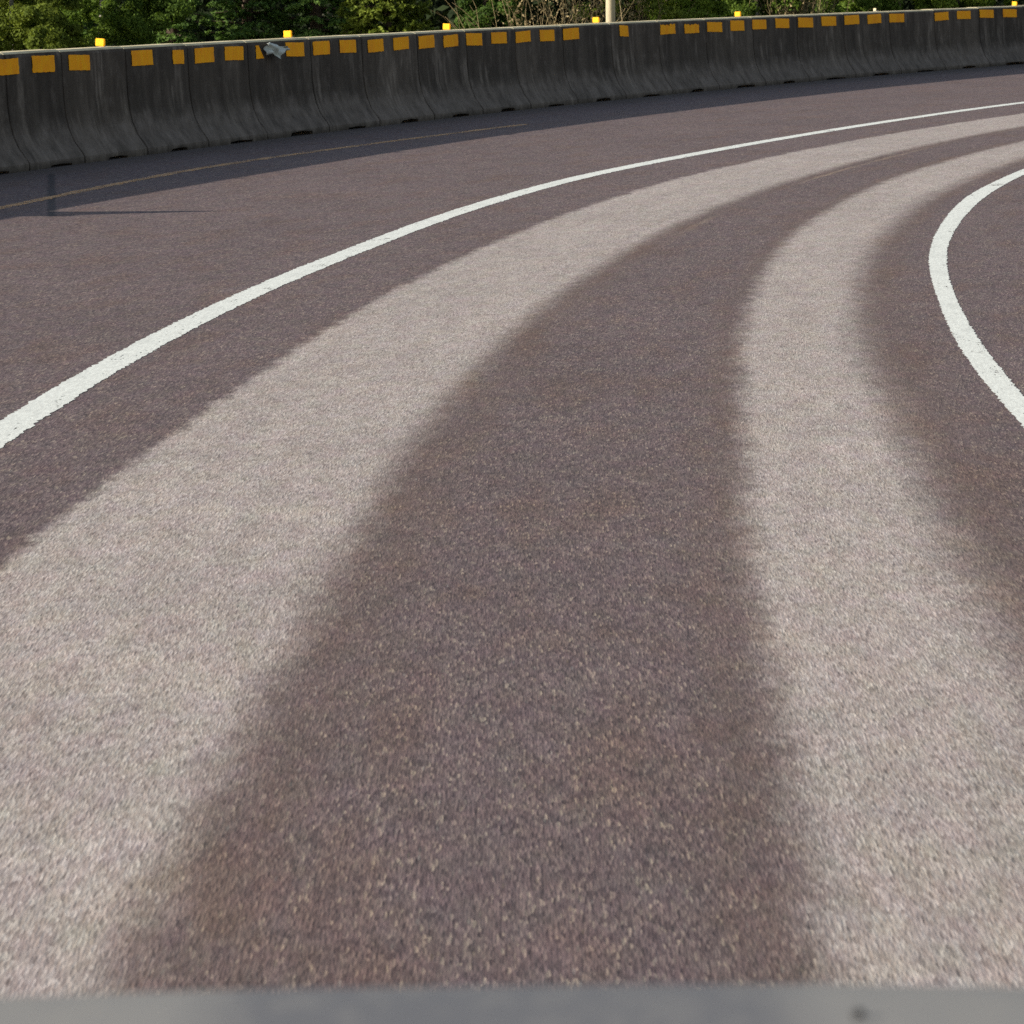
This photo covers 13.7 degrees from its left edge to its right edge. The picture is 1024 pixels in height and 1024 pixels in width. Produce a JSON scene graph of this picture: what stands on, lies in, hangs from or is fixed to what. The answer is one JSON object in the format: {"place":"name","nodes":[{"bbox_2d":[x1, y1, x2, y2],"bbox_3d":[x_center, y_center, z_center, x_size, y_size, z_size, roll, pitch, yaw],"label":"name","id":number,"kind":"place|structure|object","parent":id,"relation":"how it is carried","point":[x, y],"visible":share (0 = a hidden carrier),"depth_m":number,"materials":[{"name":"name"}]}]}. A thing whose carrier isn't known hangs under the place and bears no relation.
{"place":"outdoors","nodes":[
{"label":"outdoors","id":0,"kind":"place"},
{"bbox_2d":[0,64,1023,996],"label":"road","id":1,"kind":"structure","parent":0,"point":[614,578],"depth_m":11.55,"materials":[{"name":"grey asphalt"}]},
{"bbox_2d":[0,53,28,173],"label":"concrete barrier","id":2,"kind":"object","parent":1,"relation":"on","point":[13,159],"visible":1,"depth_m":32.75,"materials":[{"name":"grey concrete"}]},
{"bbox_2d":[0,49,83,170],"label":"concrete barrier","id":3,"kind":"object","parent":1,"relation":"on","point":[42,136],"visible":0.95,"depth_m":33.47,"materials":[{"name":"grey concrete"}]},
{"bbox_2d":[56,38,146,162],"bbox_3d":[-3.537,-3.377,34.886,0.641,0.971,1.531,2,8,14],"label":"concrete barrier","id":4,"kind":"object","parent":1,"relation":"on","point":[98,115],"visible":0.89,"depth_m":34.82,"materials":[{"name":"grey concrete"}]},
{"bbox_2d":[120,43,207,154],"bbox_3d":[-3.147,-3.531,36.383,0.642,0.895,1.581,2,8,15],"label":"concrete barrier","id":5,"kind":"object","parent":1,"relation":"on","point":[160,106],"visible":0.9,"depth_m":36.31,"materials":[{"name":"grey concrete"}]},
{"bbox_2d":[182,41,266,146],"bbox_3d":[-2.734,-3.727,37.916,0.642,0.890,1.621,2,8,15],"label":"concrete barrier","id":6,"kind":"object","parent":1,"relation":"on","point":[221,101],"visible":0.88,"depth_m":37.83,"materials":[{"name":"grey concrete"}]},
{"bbox_2d":[0,124,526,208],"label":"road line","id":7,"kind":"object","parent":1,"relation":"on","point":[77,191],"visible":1,"depth_m":32.76,"materials":[{"name":"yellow paint"}]},
{"bbox_2d":[234,30,328,139],"bbox_3d":[-2.277,-3.972,39.547,0.642,0.959,1.801,2,8,16],"label":"concrete barrier","id":8,"kind":"object","parent":1,"relation":"on","point":[284,104],"visible":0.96,"depth_m":39.45,"materials":[{"name":"grey concrete"}]},
{"bbox_2d":[297,35,379,131],"bbox_3d":[-1.817,-4.142,41.148,0.641,0.887,1.551,2,8,16],"label":"concrete barrier","id":9,"kind":"object","parent":1,"relation":"on","point":[341,100],"visible":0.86,"depth_m":41.07,"materials":[{"name":"grey concrete"}]},
{"bbox_2d":[356,32,433,125],"bbox_3d":[-1.349,-4.344,42.723,0.642,0.885,1.761,2,8,17],"label":"concrete barrier","id":10,"kind":"object","parent":1,"relation":"on","point":[393,91],"visible":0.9,"depth_m":42.64,"materials":[{"name":"grey concrete"}]},
{"bbox_2d":[413,23,482,119],"bbox_3d":[-0.853,-4.588,44.336,0.642,0.955,1.651,2,8,17],"label":"concrete barrier","id":11,"kind":"object","parent":1,"relation":"on","point":[446,90],"visible":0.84,"depth_m":44.27,"materials":[{"name":"grey concrete"}]},
{"bbox_2d":[455,27,530,113],"bbox_3d":[-0.356,-4.757,45.917,0.642,0.886,1.720,2,8,17],"label":"concrete barrier","id":12,"kind":"object","parent":1,"relation":"on","point":[492,74],"visible":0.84,"depth_m":45.85,"materials":[{"name":"grey concrete"}]},
{"bbox_2d":[0,102,1023,447],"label":"road line","id":13,"kind":"object","parent":1,"relation":"on","point":[42,406],"visible":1,"depth_m":19.71,"materials":[{"name":"white paint"}]},
{"bbox_2d":[0,984,1023,1023],"bbox_3d":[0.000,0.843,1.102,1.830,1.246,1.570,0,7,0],"label":"car","id":14,"kind":"object","parent":1,"relation":"on","point":[753,1004],"visible":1,"depth_m":1.61,"materials":[{"name":"grey paint"}]},
{"bbox_2d":[511,25,577,108],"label":"concrete barrier","id":15,"kind":"object","parent":1,"relation":"on","point":[542,79],"visible":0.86,"depth_m":47.46,"materials":[{"name":"grey concrete"}]},
{"bbox_2d":[559,17,625,103],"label":"concrete barrier","id":16,"kind":"object","parent":1,"relation":"on","point":[588,65],"visible":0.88,"depth_m":49.17,"materials":[{"name":"grey concrete"}]},
{"bbox_2d":[604,21,672,98],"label":"concrete barrier","id":17,"kind":"object","parent":1,"relation":"on","point":[637,68],"visible":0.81,"depth_m":50.92,"materials":[{"name":"grey concrete"}]},
{"bbox_2d":[649,19,718,93],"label":"concrete barrier","id":18,"kind":"object","parent":1,"relation":"on","point":[683,57],"visible":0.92,"depth_m":52.70,"materials":[{"name":"grey concrete"}]},
{"bbox_2d":[696,12,765,89],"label":"concrete barrier","id":19,"kind":"object","parent":1,"relation":"on","point":[730,53],"visible":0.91,"depth_m":54.56,"materials":[{"name":"grey concrete"}]},
{"bbox_2d":[744,15,808,85],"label":"concrete barrier","id":20,"kind":"object","parent":1,"relation":"on","point":[776,55],"visible":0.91,"depth_m":56.40,"materials":[{"name":"grey concrete"}]},
{"bbox_2d":[794,13,855,81],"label":"concrete barrier","id":21,"kind":"object","parent":1,"relation":"on","point":[821,47],"visible":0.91,"depth_m":58.33,"materials":[{"name":"grey concrete"}]},
{"bbox_2d":[841,8,900,77],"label":"concrete barrier","id":22,"kind":"object","parent":1,"relation":"on","point":[868,50],"visible":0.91,"depth_m":60.35,"materials":[{"name":"concrete"}]},
{"bbox_2d":[886,10,945,73],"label":"concrete barrier","id":23,"kind":"object","parent":1,"relation":"on","point":[913,42],"visible":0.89,"depth_m":62.39,"materials":[{"name":"grey concrete"}]},
{"bbox_2d":[922,8,989,69],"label":"concrete barrier","id":24,"kind":"object","parent":1,"relation":"on","point":[957,40],"visible":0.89,"depth_m":64.45,"materials":[{"name":"grey concrete"}]},
{"bbox_2d":[928,169,1023,427],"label":"road line","id":25,"kind":"object","parent":1,"relation":"on","point":[983,364],"visible":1,"depth_m":19.65,"materials":[{"name":"white paint"}]},
{"bbox_2d":[967,1,1023,66],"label":"concrete barrier","id":26,"kind":"object","parent":1,"relation":"on","point":[1001,30],"visible":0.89,"depth_m":66.52,"materials":[{"name":"grey concrete"}]},
{"bbox_3d":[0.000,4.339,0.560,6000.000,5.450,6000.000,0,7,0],"label":"ground","id":27,"kind":"structure","parent":0,"visible":0},
{"bbox_2d":[21,5,47,49],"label":"leafy tree","id":28,"kind":"object","parent":27,"relation":"on","point":[36,37],"visible":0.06,"depth_m":68.58,"materials":[{"name":"green plant"}]},
{"bbox_2d":[0,0,95,51],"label":"leafy tree","id":29,"kind":"object","parent":27,"relation":"on","point":[15,27],"visible":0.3,"depth_m":69.95,"materials":[{"name":"green plant"}]},
{"bbox_2d":[59,0,104,36],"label":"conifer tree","id":30,"kind":"object","parent":27,"relation":"on","point":[88,25],"visible":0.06,"depth_m":76.26,"materials":[{"name":"green plant"}]},
{"bbox_2d":[59,0,195,46],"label":"leafy tree","id":31,"kind":"object","parent":27,"relation":"on","point":[138,18],"visible":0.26,"depth_m":72.01,"materials":[{"name":"green plant"}]},
{"bbox_2d":[149,0,212,43],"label":"conifer tree","id":32,"kind":"object","parent":27,"relation":"on","point":[172,34],"visible":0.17,"depth_m":75.34,"materials":[{"name":"green plant"}]},
{"bbox_2d":[199,0,289,40],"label":"conifer tree","id":33,"kind":"object","parent":27,"relation":"on","point":[247,24],"visible":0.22,"depth_m":76.26,"materials":[{"name":"green plant"}]},
{"bbox_2d":[265,0,357,37],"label":"conifer tree","id":34,"kind":"object","parent":27,"relation":"on","point":[316,9],"visible":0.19,"depth_m":76.34,"materials":[{"name":"green plant"}]},
{"bbox_2d":[335,0,439,34],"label":"leafy tree","id":35,"kind":"object","parent":27,"relation":"on","point":[387,13],"visible":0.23,"depth_m":73.20,"materials":[{"name":"green plant"}]},
{"bbox_2d":[451,0,527,29],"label":"leafy tree","id":36,"kind":"object","parent":27,"relation":"on","point":[484,7],"visible":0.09,"depth_m":76.13,"materials":[{"name":"green plant"}]},
{"bbox_2d":[0,0,1023,50],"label":"forest","id":37,"kind":"object","parent":27,"relation":"on","point":[443,8],"visible":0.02,"depth_m":98.26,"materials":[{"name":"green plant"}]},
{"bbox_2d":[429,0,631,28],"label":"dry bush","id":38,"kind":"object","parent":27,"relation":"on","point":[537,13],"visible":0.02,"depth_m":75.43,"materials":[{"name":"brown plant"}]},
{"bbox_2d":[606,0,614,21],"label":"wooden post","id":39,"kind":"object","parent":27,"relation":"on","point":[610,10],"depth_m":69.47,"materials":[{"name":"brown wood"}]},
{"bbox_2d":[558,0,708,23],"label":"dry bush","id":40,"kind":"object","parent":27,"relation":"on","point":[648,7],"visible":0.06,"depth_m":78.27,"materials":[{"name":"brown plant"}]},
{"bbox_2d":[649,0,734,19],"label":"leafy tree","id":41,"kind":"object","parent":27,"relation":"on","point":[700,8],"visible":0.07,"depth_m":78.96,"materials":[{"name":"green plant"}]},
{"bbox_2d":[722,0,774,16],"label":"leafy tree","id":42,"kind":"object","parent":27,"relation":"on","point":[744,7],"visible":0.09,"depth_m":81.09,"materials":[{"name":"green plant"}]},
{"bbox_2d":[749,0,876,15],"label":"dry bush","id":43,"kind":"object","parent":27,"relation":"on","point":[785,4],"visible":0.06,"depth_m":81.32,"materials":[{"name":"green plant"}]},
{"bbox_2d":[814,0,903,13],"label":"leafy tree","id":44,"kind":"object","parent":27,"relation":"on","point":[880,5],"visible":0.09,"depth_m":82.92,"materials":[{"name":"green plant"}]},
{"bbox_2d":[911,0,1018,9],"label":"leafy tree","id":45,"kind":"object","parent":27,"relation":"on","point":[930,4],"visible":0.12,"depth_m":82.96,"materials":[{"name":"green plant"}]}
]}

